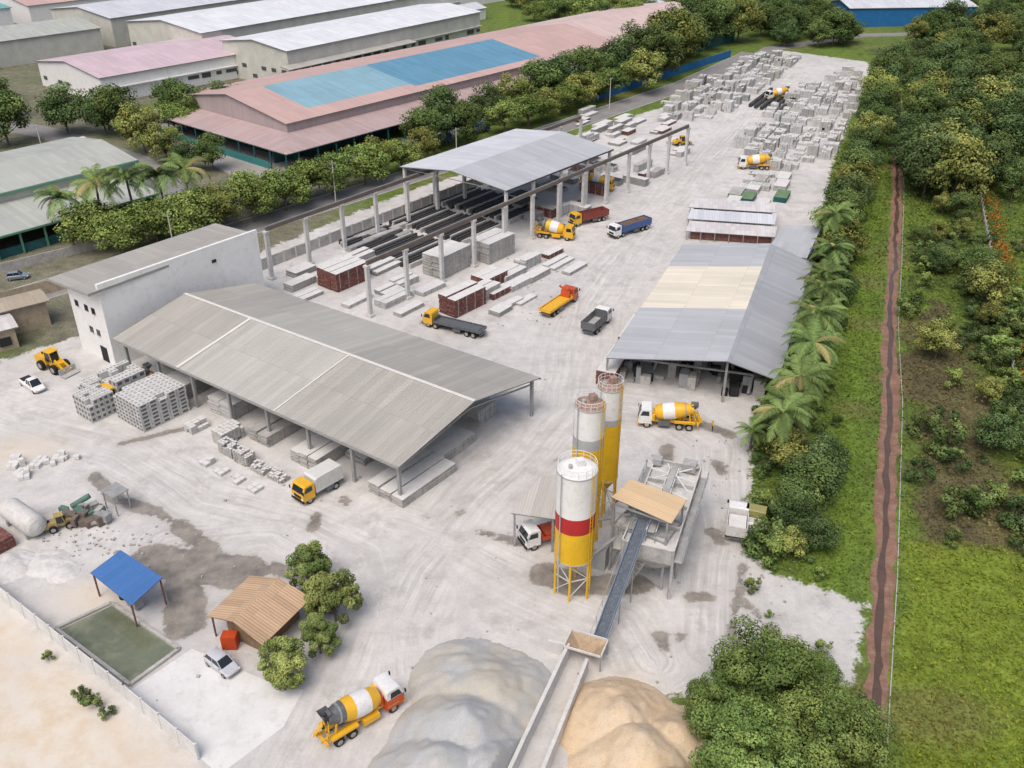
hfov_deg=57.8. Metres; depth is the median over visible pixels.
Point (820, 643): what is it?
shrub
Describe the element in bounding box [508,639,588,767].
aggregate bay wall
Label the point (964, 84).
tree
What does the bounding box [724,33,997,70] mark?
road
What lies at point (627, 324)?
precast mould stack
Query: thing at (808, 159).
concrete block stack
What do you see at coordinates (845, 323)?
shrub
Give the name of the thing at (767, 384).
shrub
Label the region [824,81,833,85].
concrete block stack
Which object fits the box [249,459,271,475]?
concrete block stack
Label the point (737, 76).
concrete block stack
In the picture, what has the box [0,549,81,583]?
rubble mound
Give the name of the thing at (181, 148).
tree
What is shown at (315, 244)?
boundary wall
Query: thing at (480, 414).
precast slab stack
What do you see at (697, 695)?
tree
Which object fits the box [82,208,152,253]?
tree
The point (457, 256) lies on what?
precast slab stack
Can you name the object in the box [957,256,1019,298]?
tree
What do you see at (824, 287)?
palm tree
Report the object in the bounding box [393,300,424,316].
precast slab stack
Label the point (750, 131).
concrete block stack
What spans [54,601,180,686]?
settling pond
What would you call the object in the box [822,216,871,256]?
tree
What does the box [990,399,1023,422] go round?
shrub
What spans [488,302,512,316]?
precast slab stack
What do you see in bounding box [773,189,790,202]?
timber and sheet stack
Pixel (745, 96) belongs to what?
concrete block stack
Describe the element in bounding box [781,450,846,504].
tree
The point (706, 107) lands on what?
concrete block stack
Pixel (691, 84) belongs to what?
concrete block stack
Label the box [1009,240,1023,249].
shrub
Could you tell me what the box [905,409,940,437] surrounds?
shrub
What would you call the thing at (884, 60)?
tree
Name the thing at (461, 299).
precast mould stack
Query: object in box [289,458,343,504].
box truck
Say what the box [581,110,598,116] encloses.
precast slab stack
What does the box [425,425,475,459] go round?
precast slab stack
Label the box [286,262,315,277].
precast slab stack
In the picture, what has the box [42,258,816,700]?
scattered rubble
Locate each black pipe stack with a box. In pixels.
[748,87,772,106]
[754,97,767,108]
[760,97,774,109]
[765,91,787,109]
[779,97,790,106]
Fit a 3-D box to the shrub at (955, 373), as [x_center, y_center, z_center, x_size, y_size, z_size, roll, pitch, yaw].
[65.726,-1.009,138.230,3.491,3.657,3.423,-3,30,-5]
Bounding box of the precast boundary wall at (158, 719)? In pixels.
[0,588,199,759]
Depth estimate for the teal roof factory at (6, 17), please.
401.50 m
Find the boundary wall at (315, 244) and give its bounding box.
[261,132,593,269]
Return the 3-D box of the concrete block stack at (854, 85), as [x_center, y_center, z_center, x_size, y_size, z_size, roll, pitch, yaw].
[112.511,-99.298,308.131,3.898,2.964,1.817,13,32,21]
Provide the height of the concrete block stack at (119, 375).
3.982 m
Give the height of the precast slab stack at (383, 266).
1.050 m
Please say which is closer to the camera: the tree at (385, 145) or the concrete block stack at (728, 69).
the tree at (385, 145)
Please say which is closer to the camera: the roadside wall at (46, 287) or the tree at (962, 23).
the roadside wall at (46, 287)
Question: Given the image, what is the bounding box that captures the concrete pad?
[131,649,302,767]
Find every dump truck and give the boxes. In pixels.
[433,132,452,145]
[516,519,554,550]
[568,206,608,226]
[581,305,613,334]
[606,215,651,238]
[725,499,748,540]
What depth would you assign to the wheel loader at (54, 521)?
109.16 m
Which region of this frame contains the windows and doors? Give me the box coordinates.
[74,259,216,362]
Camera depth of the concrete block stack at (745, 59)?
341.98 m
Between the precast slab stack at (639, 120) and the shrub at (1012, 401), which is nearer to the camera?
the shrub at (1012, 401)
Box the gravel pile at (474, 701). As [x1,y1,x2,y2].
[368,637,553,767]
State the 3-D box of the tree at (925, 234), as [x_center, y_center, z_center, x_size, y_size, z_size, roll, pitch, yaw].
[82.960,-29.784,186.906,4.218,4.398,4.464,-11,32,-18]
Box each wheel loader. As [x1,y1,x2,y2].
[34,347,79,378]
[44,511,72,533]
[672,135,693,145]
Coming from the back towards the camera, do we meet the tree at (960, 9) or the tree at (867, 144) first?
the tree at (960, 9)
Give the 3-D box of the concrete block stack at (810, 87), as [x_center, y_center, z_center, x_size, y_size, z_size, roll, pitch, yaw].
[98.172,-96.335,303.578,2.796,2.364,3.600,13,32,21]
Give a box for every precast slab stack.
[162,364,175,370]
[166,370,212,398]
[207,390,257,419]
[247,413,302,447]
[283,273,316,292]
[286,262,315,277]
[290,433,348,468]
[293,286,323,299]
[316,254,343,266]
[341,291,372,308]
[343,246,374,259]
[345,449,373,465]
[368,448,456,507]
[370,256,401,275]
[374,282,404,295]
[374,287,413,308]
[389,272,418,285]
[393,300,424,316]
[413,279,445,296]
[422,240,470,278]
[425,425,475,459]
[459,398,495,424]
[470,228,514,264]
[477,278,500,300]
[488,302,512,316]
[503,263,526,281]
[505,274,530,291]
[505,295,523,305]
[508,189,528,197]
[512,196,537,207]
[513,251,541,268]
[516,293,536,305]
[523,209,543,220]
[523,265,549,282]
[527,200,555,217]
[535,178,551,191]
[542,253,574,270]
[548,185,567,192]
[549,172,578,184]
[554,202,569,214]
[562,261,586,274]
[565,198,580,202]
[566,200,591,212]
[567,168,581,177]
[570,164,593,172]
[574,116,590,121]
[575,120,589,126]
[578,105,595,115]
[579,157,600,165]
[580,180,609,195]
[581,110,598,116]
[583,132,599,140]
[589,162,602,173]
[590,124,608,132]
[592,119,612,127]
[594,161,618,171]
[602,175,623,185]
[607,123,623,132]
[608,137,624,144]
[609,131,621,137]
[610,139,626,145]
[613,113,631,122]
[614,116,631,124]
[620,145,634,152]
[621,127,635,135]
[622,174,648,186]
[624,121,636,128]
[627,118,645,124]
[630,137,646,144]
[632,144,645,154]
[633,158,652,172]
[638,168,653,176]
[650,129,658,134]
[650,167,664,177]
[654,125,671,133]
[658,115,670,121]
[661,119,676,125]
[666,137,678,144]
[673,146,684,150]
[675,147,689,156]
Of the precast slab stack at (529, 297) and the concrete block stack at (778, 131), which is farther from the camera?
the concrete block stack at (778, 131)
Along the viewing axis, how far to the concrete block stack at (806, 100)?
290.74 m
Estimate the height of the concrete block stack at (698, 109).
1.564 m
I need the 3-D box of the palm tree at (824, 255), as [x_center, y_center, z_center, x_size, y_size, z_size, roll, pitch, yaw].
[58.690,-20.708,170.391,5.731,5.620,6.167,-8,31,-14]
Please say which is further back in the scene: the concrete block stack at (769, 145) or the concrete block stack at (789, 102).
the concrete block stack at (789, 102)
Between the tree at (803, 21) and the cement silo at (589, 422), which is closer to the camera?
the cement silo at (589, 422)
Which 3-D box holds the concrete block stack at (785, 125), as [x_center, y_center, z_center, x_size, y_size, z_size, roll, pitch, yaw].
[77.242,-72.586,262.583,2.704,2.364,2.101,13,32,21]
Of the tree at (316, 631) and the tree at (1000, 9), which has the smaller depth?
the tree at (316, 631)
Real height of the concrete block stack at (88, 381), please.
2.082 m
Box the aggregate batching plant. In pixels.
[563,455,708,671]
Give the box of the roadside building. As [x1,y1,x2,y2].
[459,2,486,19]
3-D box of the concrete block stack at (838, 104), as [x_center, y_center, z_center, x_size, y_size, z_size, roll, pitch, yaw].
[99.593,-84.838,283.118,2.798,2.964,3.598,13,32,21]
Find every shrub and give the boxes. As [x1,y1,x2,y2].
[41,649,55,659]
[70,684,86,699]
[77,688,102,706]
[97,705,116,720]
[740,514,785,558]
[744,577,761,594]
[746,533,769,553]
[750,488,772,510]
[751,402,771,413]
[751,418,773,433]
[751,452,772,469]
[752,429,777,456]
[753,493,780,514]
[753,516,767,526]
[755,464,772,478]
[755,533,789,566]
[757,461,771,469]
[760,390,775,404]
[764,379,772,391]
[764,609,774,617]
[765,552,779,570]
[775,479,784,496]
[794,415,812,435]
[797,539,816,562]
[808,253,823,262]
[811,420,828,438]
[813,565,829,580]
[814,639,833,655]
[827,380,836,389]
[830,413,843,427]
[837,318,848,326]
[853,692,877,709]
[896,295,921,318]
[903,454,936,482]
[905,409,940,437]
[906,229,920,240]
[908,295,924,304]
[910,240,938,269]
[912,255,933,271]
[912,288,923,298]
[915,270,934,286]
[923,417,969,460]
[926,219,942,231]
[935,405,960,418]
[937,314,959,336]
[939,484,984,519]
[940,226,959,243]
[941,450,973,471]
[942,525,963,548]
[944,365,967,387]
[945,442,964,457]
[946,483,1000,514]
[950,281,961,288]
[955,248,971,268]
[957,340,982,358]
[958,280,974,295]
[959,325,981,339]
[964,305,990,322]
[964,320,991,337]
[967,298,992,316]
[968,234,987,244]
[971,485,982,495]
[972,311,990,324]
[976,340,1022,362]
[976,454,989,463]
[978,326,997,342]
[978,351,995,367]
[980,331,1014,361]
[981,335,990,345]
[983,478,1012,509]
[985,232,999,243]
[985,402,1018,424]
[986,347,1014,375]
[990,397,1020,410]
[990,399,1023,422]
[991,304,1020,322]
[992,297,1021,309]
[993,312,1023,334]
[993,336,1021,360]
[994,309,1019,330]
[995,325,1014,340]
[995,499,1023,526]
[998,366,1016,382]
[999,291,1017,307]
[1000,494,1023,530]
[1001,376,1022,394]
[1002,386,1023,403]
[1003,313,1023,348]
[1003,369,1023,385]
[1004,395,1018,408]
[1006,374,1023,389]
[1007,417,1023,429]
[1007,524,1023,546]
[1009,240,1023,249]
[1009,469,1023,489]
[1011,287,1023,306]
[1011,392,1023,401]
[1011,536,1023,552]
[1013,430,1023,447]
[1014,247,1023,254]
[1015,306,1023,317]
[1017,349,1023,368]
[1018,448,1023,457]
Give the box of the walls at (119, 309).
[67,229,264,364]
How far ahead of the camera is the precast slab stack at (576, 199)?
210.53 m
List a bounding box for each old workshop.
[0,289,51,333]
[0,313,19,352]
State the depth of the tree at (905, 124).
243.89 m
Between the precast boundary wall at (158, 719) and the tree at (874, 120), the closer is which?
the precast boundary wall at (158, 719)
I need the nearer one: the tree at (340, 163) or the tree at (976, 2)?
the tree at (340, 163)
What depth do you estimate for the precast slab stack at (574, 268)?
176.71 m
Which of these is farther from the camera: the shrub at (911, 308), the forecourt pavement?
the forecourt pavement
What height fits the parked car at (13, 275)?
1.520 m
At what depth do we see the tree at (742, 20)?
375.36 m
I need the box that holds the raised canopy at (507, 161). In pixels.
[400,129,613,230]
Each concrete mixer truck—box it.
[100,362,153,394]
[313,671,405,747]
[534,217,576,240]
[579,172,614,189]
[637,401,701,430]
[737,153,772,169]
[764,86,789,98]
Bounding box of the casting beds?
[339,187,529,268]
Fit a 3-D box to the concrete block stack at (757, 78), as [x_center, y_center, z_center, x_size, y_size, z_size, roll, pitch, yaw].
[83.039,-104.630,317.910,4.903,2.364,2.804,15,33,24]
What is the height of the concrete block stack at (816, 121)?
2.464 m
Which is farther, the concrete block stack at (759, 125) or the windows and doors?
the concrete block stack at (759, 125)
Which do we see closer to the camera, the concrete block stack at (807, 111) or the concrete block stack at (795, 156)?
the concrete block stack at (795, 156)
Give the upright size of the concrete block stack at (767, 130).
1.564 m
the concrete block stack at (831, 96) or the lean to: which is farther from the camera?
the concrete block stack at (831, 96)
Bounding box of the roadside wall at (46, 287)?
[0,206,239,297]
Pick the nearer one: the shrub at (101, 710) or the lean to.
the shrub at (101, 710)
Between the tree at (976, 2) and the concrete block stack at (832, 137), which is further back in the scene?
the tree at (976, 2)
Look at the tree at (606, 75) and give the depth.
288.70 m
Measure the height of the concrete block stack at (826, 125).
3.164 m
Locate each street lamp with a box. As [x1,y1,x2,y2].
[164,213,171,237]
[329,163,335,201]
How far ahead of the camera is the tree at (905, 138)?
228.07 m
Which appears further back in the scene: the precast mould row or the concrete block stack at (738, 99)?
the concrete block stack at (738, 99)
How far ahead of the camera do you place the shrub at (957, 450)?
121.96 m
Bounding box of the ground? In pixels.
[0,0,1023,767]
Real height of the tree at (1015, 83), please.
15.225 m
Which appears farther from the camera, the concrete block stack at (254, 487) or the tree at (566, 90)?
the tree at (566, 90)
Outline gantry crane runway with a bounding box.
[262,115,690,318]
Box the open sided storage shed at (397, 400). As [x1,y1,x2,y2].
[112,283,540,495]
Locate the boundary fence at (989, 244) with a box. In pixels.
[977,181,1023,429]
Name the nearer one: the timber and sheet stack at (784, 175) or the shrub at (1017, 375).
the shrub at (1017, 375)
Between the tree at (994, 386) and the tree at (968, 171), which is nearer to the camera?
the tree at (994, 386)
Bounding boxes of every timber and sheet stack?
[726,195,741,200]
[727,186,745,197]
[741,190,756,201]
[746,181,760,194]
[753,173,769,181]
[756,197,770,202]
[773,178,789,190]
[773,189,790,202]
[775,171,791,181]
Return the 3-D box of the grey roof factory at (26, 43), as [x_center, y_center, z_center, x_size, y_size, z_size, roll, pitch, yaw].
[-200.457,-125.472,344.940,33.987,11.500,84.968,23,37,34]
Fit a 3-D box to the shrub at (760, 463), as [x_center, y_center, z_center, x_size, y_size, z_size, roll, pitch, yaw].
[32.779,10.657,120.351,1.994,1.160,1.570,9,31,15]
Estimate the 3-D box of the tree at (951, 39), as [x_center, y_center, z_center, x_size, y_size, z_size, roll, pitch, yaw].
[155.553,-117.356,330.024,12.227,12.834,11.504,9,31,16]
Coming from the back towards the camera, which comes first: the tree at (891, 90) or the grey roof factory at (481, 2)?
the grey roof factory at (481, 2)
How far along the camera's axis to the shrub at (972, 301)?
160.13 m
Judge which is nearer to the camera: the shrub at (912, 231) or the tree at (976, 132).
the shrub at (912, 231)
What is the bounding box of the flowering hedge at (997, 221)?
[980,179,1023,394]
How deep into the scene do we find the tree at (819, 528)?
104.62 m
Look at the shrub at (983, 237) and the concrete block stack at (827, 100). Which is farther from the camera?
the concrete block stack at (827, 100)
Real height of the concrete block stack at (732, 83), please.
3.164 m
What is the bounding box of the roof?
[47,223,247,296]
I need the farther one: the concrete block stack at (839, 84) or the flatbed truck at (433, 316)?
the concrete block stack at (839, 84)
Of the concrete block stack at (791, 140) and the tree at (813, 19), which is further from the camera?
the tree at (813, 19)
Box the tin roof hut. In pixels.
[207,576,308,654]
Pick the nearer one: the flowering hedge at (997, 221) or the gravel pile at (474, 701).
the gravel pile at (474, 701)
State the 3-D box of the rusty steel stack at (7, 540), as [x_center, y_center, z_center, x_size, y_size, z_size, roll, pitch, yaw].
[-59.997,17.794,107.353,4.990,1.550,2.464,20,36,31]
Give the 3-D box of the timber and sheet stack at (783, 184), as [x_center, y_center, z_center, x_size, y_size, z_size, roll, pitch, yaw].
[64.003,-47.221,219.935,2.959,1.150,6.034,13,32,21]
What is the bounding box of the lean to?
[771,225,821,258]
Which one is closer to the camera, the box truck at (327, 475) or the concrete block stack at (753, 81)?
the box truck at (327, 475)
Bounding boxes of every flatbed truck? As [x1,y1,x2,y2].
[421,307,486,337]
[538,284,579,316]
[746,502,769,532]
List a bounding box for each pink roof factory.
[0,0,110,23]
[35,35,237,97]
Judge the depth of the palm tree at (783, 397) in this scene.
120.58 m
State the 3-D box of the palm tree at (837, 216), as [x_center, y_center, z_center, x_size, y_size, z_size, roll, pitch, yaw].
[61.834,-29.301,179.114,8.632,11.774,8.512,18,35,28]
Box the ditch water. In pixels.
[869,97,899,767]
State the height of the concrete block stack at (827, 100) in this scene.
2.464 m
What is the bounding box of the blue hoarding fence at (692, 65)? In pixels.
[594,50,730,101]
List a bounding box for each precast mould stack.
[316,254,365,291]
[438,279,485,317]
[471,265,507,283]
[489,283,510,299]
[541,246,563,258]
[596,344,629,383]
[618,314,634,338]
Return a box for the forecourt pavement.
[133,110,505,179]
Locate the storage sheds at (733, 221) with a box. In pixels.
[686,198,776,242]
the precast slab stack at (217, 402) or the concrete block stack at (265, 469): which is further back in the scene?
the precast slab stack at (217, 402)
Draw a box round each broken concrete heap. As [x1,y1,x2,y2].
[5,454,21,469]
[12,467,22,477]
[17,457,25,466]
[18,466,30,480]
[28,455,47,468]
[43,458,55,465]
[51,451,65,461]
[61,454,80,459]
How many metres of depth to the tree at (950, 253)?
173.10 m
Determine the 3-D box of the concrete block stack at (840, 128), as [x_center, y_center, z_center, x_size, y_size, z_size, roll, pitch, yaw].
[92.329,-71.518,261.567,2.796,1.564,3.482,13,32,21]
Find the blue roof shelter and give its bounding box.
[90,550,166,626]
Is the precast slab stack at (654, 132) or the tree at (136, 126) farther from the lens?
the precast slab stack at (654, 132)
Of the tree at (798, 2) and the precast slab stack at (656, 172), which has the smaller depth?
the precast slab stack at (656, 172)
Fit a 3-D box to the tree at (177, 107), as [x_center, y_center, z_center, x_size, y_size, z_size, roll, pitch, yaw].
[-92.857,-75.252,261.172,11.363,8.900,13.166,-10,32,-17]
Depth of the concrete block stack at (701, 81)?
310.78 m
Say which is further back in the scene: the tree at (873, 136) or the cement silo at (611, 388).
the tree at (873, 136)
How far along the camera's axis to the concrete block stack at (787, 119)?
265.72 m
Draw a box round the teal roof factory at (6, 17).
[0,3,13,25]
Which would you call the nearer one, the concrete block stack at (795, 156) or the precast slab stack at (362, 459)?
the precast slab stack at (362, 459)
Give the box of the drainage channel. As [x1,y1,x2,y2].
[861,95,903,766]
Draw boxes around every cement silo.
[553,450,597,601]
[572,389,606,541]
[597,372,623,527]
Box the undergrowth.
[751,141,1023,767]
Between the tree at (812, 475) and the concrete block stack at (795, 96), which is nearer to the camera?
the tree at (812, 475)
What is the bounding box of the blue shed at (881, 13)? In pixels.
[831,0,978,26]
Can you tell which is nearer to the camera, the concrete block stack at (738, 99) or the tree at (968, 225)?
the tree at (968, 225)
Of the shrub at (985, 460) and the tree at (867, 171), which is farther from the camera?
the tree at (867, 171)
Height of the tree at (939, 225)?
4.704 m
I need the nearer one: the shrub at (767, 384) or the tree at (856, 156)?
the shrub at (767, 384)
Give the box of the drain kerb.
[885,97,903,763]
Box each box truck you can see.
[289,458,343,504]
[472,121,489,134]
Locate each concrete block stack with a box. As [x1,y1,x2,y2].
[72,383,116,422]
[78,375,98,389]
[96,360,145,392]
[113,372,189,431]
[183,415,209,434]
[198,456,214,466]
[211,419,244,443]
[213,467,229,475]
[217,436,239,458]
[232,445,255,465]
[233,473,245,484]
[246,482,263,493]
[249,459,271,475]
[267,466,289,482]
[661,100,670,103]
[663,104,674,112]
[668,111,681,119]
[669,100,681,110]
[670,95,679,100]
[675,90,681,95]
[680,89,693,102]
[681,101,691,111]
[683,111,693,120]
[685,80,699,89]
[688,100,698,108]
[691,78,703,85]
[692,89,702,95]
[693,96,702,103]
[693,105,703,113]
[696,114,713,118]
[697,74,707,84]
[697,85,708,92]
[697,104,709,108]
[704,92,716,105]
[706,77,717,85]
[706,108,716,114]
[709,87,718,91]
[710,101,722,110]
[712,74,722,79]
[713,79,724,90]
[716,90,723,99]
[719,85,730,91]
[721,91,732,101]
[722,99,734,112]
[723,72,733,80]
[725,67,734,72]
[725,80,735,91]
[732,79,740,88]
[733,66,741,74]
[733,74,746,79]
[733,135,751,148]
[735,95,741,104]
[736,83,745,92]
[737,92,750,100]
[738,56,749,63]
[738,183,746,187]
[740,78,751,87]
[742,63,750,72]
[742,175,754,183]
[743,126,757,140]
[744,146,759,154]
[746,86,758,93]
[747,60,753,68]
[747,74,762,83]
[747,77,755,86]
[747,142,763,150]
[748,170,757,176]
[749,56,759,67]
[751,181,770,190]
[754,53,763,62]
[754,123,762,130]
[754,137,766,142]
[756,62,763,70]
[756,82,764,87]
[758,134,767,138]
[760,58,768,64]
[760,77,771,84]
[760,172,774,177]
[761,110,774,117]
[761,127,771,136]
[762,64,770,72]
[762,149,770,154]
[763,140,776,151]
[763,158,782,170]
[766,71,775,80]
[766,106,776,113]
[768,135,779,147]
[769,68,780,77]
[769,121,779,127]
[771,50,779,56]
[771,102,778,109]
[773,56,783,66]
[773,149,785,159]
[774,110,781,121]
[774,128,786,135]
[779,134,797,148]
[780,122,790,132]
[780,142,788,152]
[781,116,795,127]
[781,160,799,169]
[783,161,792,171]
[784,57,793,67]
[784,92,799,101]
[785,99,793,107]
[786,157,797,161]
[789,154,800,159]
[790,123,803,135]
[792,102,805,111]
[794,151,804,155]
[795,145,805,150]
[796,117,807,125]
[797,141,812,145]
[798,83,806,88]
[798,98,808,105]
[800,89,814,100]
[801,107,814,116]
[802,133,811,140]
[802,155,814,162]
[807,85,817,92]
[807,103,819,109]
[807,126,816,131]
[807,143,819,157]
[810,96,821,104]
[811,81,820,87]
[811,117,821,126]
[813,137,820,143]
[814,92,823,102]
[816,106,828,115]
[818,132,826,137]
[819,118,832,133]
[820,146,832,159]
[821,84,829,92]
[823,141,839,153]
[824,73,839,82]
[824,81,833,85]
[824,97,831,104]
[826,93,834,103]
[827,134,837,141]
[828,130,840,141]
[829,114,836,119]
[831,107,840,115]
[833,100,843,112]
[834,81,842,89]
[834,126,844,134]
[837,121,846,127]
[838,93,848,98]
[839,70,851,76]
[842,66,853,72]
[842,111,849,119]
[844,80,857,89]
[844,81,852,92]
[844,109,856,112]
[846,102,858,108]
[847,93,861,105]
[850,76,859,80]
[851,70,862,77]
[854,88,862,94]
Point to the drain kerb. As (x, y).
(899, 499)
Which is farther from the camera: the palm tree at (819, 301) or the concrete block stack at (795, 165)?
the concrete block stack at (795, 165)
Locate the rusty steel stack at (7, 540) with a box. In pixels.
[0,526,15,553]
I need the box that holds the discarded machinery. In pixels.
[58,482,131,528]
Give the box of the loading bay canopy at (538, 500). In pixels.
[511,471,555,551]
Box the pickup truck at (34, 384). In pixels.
[19,375,45,393]
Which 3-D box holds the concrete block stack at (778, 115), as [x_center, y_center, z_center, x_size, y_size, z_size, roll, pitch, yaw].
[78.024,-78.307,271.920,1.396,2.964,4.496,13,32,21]
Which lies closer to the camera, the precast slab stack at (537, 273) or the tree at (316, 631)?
the tree at (316, 631)
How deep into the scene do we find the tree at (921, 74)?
294.59 m
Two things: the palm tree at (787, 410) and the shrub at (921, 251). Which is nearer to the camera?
the palm tree at (787, 410)
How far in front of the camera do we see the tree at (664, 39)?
310.85 m
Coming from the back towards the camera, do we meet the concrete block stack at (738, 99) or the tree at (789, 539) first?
the concrete block stack at (738, 99)
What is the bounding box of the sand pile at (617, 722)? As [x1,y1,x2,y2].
[560,676,723,767]
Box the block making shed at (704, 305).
[606,243,812,402]
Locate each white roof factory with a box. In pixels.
[50,0,262,46]
[125,0,461,45]
[219,3,482,79]
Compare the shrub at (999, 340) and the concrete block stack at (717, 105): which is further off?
the concrete block stack at (717, 105)
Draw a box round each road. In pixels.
[6,121,244,230]
[13,52,752,298]
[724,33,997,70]
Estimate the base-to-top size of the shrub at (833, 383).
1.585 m
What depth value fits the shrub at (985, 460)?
121.61 m
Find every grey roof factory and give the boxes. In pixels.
[0,16,103,67]
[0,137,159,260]
[460,0,504,4]
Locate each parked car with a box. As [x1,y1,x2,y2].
[5,270,28,280]
[203,646,240,678]
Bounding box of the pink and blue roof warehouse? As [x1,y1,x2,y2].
[157,1,734,168]
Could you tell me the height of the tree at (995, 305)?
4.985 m
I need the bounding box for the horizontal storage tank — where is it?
[0,498,46,539]
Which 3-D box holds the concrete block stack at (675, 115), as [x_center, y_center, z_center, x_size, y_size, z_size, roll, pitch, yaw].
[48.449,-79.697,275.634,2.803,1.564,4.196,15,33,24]
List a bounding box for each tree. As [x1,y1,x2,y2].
[0,76,12,96]
[0,88,31,145]
[34,81,94,134]
[34,185,86,245]
[48,197,124,242]
[67,163,124,205]
[77,85,121,134]
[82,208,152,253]
[90,82,141,137]
[94,162,155,202]
[110,103,165,152]
[119,197,187,241]
[133,164,180,198]
[138,122,183,160]
[144,189,223,235]
[149,77,188,107]
[154,102,189,130]
[156,152,210,190]
[161,83,205,106]
[162,103,194,131]
[166,184,230,209]
[168,139,204,164]
[174,103,200,130]
[190,131,226,169]
[196,80,238,89]
[196,181,244,225]
[216,169,269,210]
[224,177,281,221]
[254,167,313,210]
[257,635,307,691]
[281,158,337,201]
[284,540,332,592]
[298,612,342,657]
[302,568,363,624]
[308,151,356,194]
[337,142,392,184]
[356,135,402,176]
[386,138,423,172]
[399,104,446,147]
[406,126,440,156]
[419,86,475,143]
[420,83,460,106]
[444,98,484,145]
[467,80,509,114]
[481,99,528,131]
[492,72,533,101]
[505,93,555,126]
[515,0,528,9]
[516,57,565,97]
[521,0,544,20]
[530,50,583,88]
[532,86,561,119]
[537,0,561,16]
[543,0,573,19]
[552,81,590,113]
[561,70,604,107]
[564,45,614,85]
[566,0,582,14]
[568,0,611,15]
[585,67,630,101]
[592,2,611,10]
[592,33,643,74]
[608,0,619,5]
[612,0,644,8]
[619,19,657,77]
[620,47,667,92]
[639,16,687,80]
[640,0,657,2]
[644,5,707,70]
[654,8,705,56]
[665,0,701,14]
[681,0,705,6]
[682,665,757,739]
[683,12,714,57]
[686,695,807,767]
[692,0,725,50]
[705,0,742,38]
[707,614,823,737]
[723,0,765,41]
[734,417,770,449]
[748,2,776,36]
[750,392,814,466]
[757,379,819,435]
[757,680,894,767]
[759,363,787,387]
[761,0,793,26]
[765,4,807,31]
[765,427,811,469]
[766,354,832,430]
[770,1,804,42]
[770,18,802,46]
[770,490,827,535]
[772,475,824,518]
[775,525,807,557]
[776,351,832,396]
[780,318,845,398]
[780,648,853,716]
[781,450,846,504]
[787,449,846,495]
[788,301,847,335]
[791,0,810,10]
[791,324,841,365]
[791,434,849,484]
[796,276,853,325]
[796,296,846,338]
[797,514,844,549]
[799,4,821,35]
[801,428,853,465]
[802,0,832,7]
[802,258,846,309]
[804,15,819,38]
[806,18,834,47]
[807,201,864,238]
[809,237,854,267]
[810,293,843,315]
[811,201,857,237]
[812,0,837,30]
[814,232,857,266]
[815,697,896,763]
[816,261,861,298]
[817,254,850,272]
[819,6,856,45]
[822,172,878,208]
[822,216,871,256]
[825,187,869,222]
[830,158,880,193]
[833,146,883,179]
[835,16,859,45]
[841,14,866,42]
[845,139,886,169]
[846,123,888,155]
[847,110,896,138]
[854,91,907,120]
[856,80,906,111]
[856,103,894,132]
[857,66,904,98]
[866,51,914,86]
[867,62,907,92]
[871,40,915,74]
[886,110,929,140]
[887,133,911,158]
[888,121,956,184]
[893,120,956,156]
[896,130,970,197]
[900,84,948,121]
[901,72,949,116]
[903,78,946,126]
[904,16,931,43]
[906,55,941,80]
[907,62,937,85]
[908,36,936,58]
[909,123,937,145]
[910,67,958,95]
[912,113,937,127]
[912,318,961,359]
[913,19,937,43]
[913,225,936,245]
[914,9,951,36]
[920,117,986,190]
[922,11,948,36]
[924,242,953,256]
[925,248,953,274]
[926,41,975,71]
[926,65,967,80]
[927,45,966,68]
[927,136,999,197]
[928,0,966,17]
[928,221,953,241]
[930,191,953,213]
[933,28,956,46]
[933,35,968,51]
[933,86,1003,132]
[934,0,980,28]
[935,107,984,137]
[936,238,964,254]
[936,245,962,273]
[937,38,980,62]
[938,76,993,103]
[940,16,982,39]
[940,98,993,133]
[943,191,981,218]
[947,25,976,47]
[949,60,977,74]
[949,64,1004,91]
[953,217,976,238]
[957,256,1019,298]
[959,244,1003,270]
[963,129,993,138]
[965,259,1015,302]
[966,32,994,59]
[967,8,988,30]
[967,11,1016,43]
[967,74,1019,103]
[968,103,1001,129]
[970,0,981,9]
[972,49,1021,76]
[972,140,1019,188]
[973,411,1023,451]
[974,130,1023,176]
[974,376,1006,402]
[976,300,1007,325]
[978,57,1008,81]
[981,0,1016,26]
[985,98,1010,132]
[987,0,1022,24]
[991,1,1012,26]
[991,64,1014,80]
[991,87,1023,137]
[992,96,1023,153]
[995,74,1023,99]
[997,158,1023,200]
[999,76,1023,100]
[1003,17,1023,50]
[1005,68,1023,80]
[1006,103,1023,132]
[1007,10,1023,32]
[1007,48,1023,74]
[1011,71,1023,88]
[1012,2,1023,12]
[1013,38,1023,62]
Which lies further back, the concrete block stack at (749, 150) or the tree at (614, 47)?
the tree at (614, 47)

